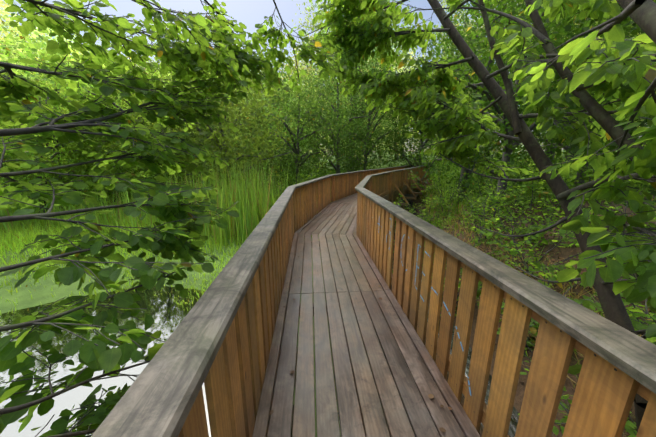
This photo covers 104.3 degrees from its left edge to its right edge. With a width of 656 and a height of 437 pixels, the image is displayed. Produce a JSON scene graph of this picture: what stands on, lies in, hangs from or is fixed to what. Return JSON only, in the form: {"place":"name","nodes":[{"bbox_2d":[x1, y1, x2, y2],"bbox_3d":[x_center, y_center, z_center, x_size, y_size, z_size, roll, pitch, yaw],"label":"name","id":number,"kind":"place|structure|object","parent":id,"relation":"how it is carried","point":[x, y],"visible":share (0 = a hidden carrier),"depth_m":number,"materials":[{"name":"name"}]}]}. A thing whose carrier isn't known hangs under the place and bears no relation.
{"place":"outdoors","nodes":[
{"label":"outdoors","id":0,"kind":"place"},
{"bbox_2d":[0,284,293,436],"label":"pond water","id":1,"kind":"structure","parent":0,"point":[166,311],"depth_m":4.45,"materials":[{"name":"white liquid"}]},
{"bbox_2d":[0,0,347,436],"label":"tree","id":2,"kind":"object","parent":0,"point":[92,357],"depth_m":1.67,"materials":[{"name":"green plant"}]},
{"bbox_2d":[0,0,651,156],"label":"sky","id":3,"kind":"structure","parent":0,"point":[248,12],"materials":[{"name":"white"}]},
{"bbox_2d":[0,150,655,436],"bbox_3d":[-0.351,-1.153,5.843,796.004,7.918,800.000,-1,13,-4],"label":"ground","id":4,"kind":"structure","parent":0,"point":[39,293],"depth_m":6.49,"materials":[{"name":"green plant"}]},
{"bbox_2d":[0,0,655,228],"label":"woodland","id":5,"kind":"object","parent":4,"relation":"on","point":[257,119],"depth_m":13.74,"materials":[{"name":"green plant"}]},
{"bbox_2d":[0,156,655,433],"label":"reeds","id":6,"kind":"object","parent":4,"relation":"on","point":[252,208],"depth_m":9.69,"materials":[{"name":"green plant"}]},
{"bbox_2d":[3,127,655,436],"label":"shrub","id":7,"kind":"object","parent":4,"relation":"on","point":[637,326],"depth_m":6.47,"materials":[{"name":"green plant"}]},
{"bbox_2d":[267,175,482,436],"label":"boardwalk substructure","id":8,"kind":"object","parent":4,"relation":"on","point":[396,194],"visible":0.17,"depth_m":12.77,"materials":[{"name":"brown wood"}]},
{"bbox_2d":[252,193,479,436],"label":"boardwalk deck","id":9,"kind":"structure","parent":8,"relation":"on","point":[388,375],"depth_m":2.20,"materials":[{"name":"brown wood"}]},
{"bbox_2d":[178,165,655,436],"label":"boardwalk railing","id":10,"kind":"object","parent":9,"relation":"on","point":[603,398],"visible":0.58,"depth_m":1.54,"materials":[{"name":"brown wood"}]},
{"bbox_2d":[91,165,655,436],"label":"handrail","id":11,"kind":"object","parent":10,"relation":"on","point":[158,398],"visible":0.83,"depth_m":0.93,"materials":[{"name":"grey wood"}]},
{"bbox_2d":[372,217,470,395],"bbox_3d":[0.830,0.462,2.921,0.002,0.768,2.800,-1,13,-4],"label":"blue graffiti","id":12,"kind":"object","parent":10,"relation":"attached to","point":[433,290],"visible":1,"depth_m":2.33,"materials":[{"name":"blue paint"}]},
{"bbox_2d":[253,181,616,432],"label":"boardwalk screws","id":13,"kind":"object","parent":10,"relation":"attached to","point":[511,299],"visible":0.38,"depth_m":1.43,"materials":[{"name":"grey metal"}]},
{"bbox_2d":[395,182,429,231],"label":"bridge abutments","id":14,"kind":"object","parent":8,"relation":"attached to","point":[409,195],"visible":0.04,"depth_m":25.07,"materials":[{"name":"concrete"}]},
{"bbox_2d":[269,200,655,431],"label":"fallen leaves","id":15,"kind":"object","parent":4,"relation":"on","point":[431,396],"visible":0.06,"depth_m":6.29,"materials":[{"name":"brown plant"}]},
{"bbox_2d":[305,0,655,431],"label":"tree","id":16,"kind":"object","parent":4,"relation":"on","point":[628,79],"depth_m":1.90,"materials":[{"name":"green plant"}]},
{"bbox_2d":[403,199,518,436],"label":"stream water","id":17,"kind":"structure","parent":0,"point":[513,423],"depth_m":4.76,"materials":[{"name":"grey liquid"}]}
]}

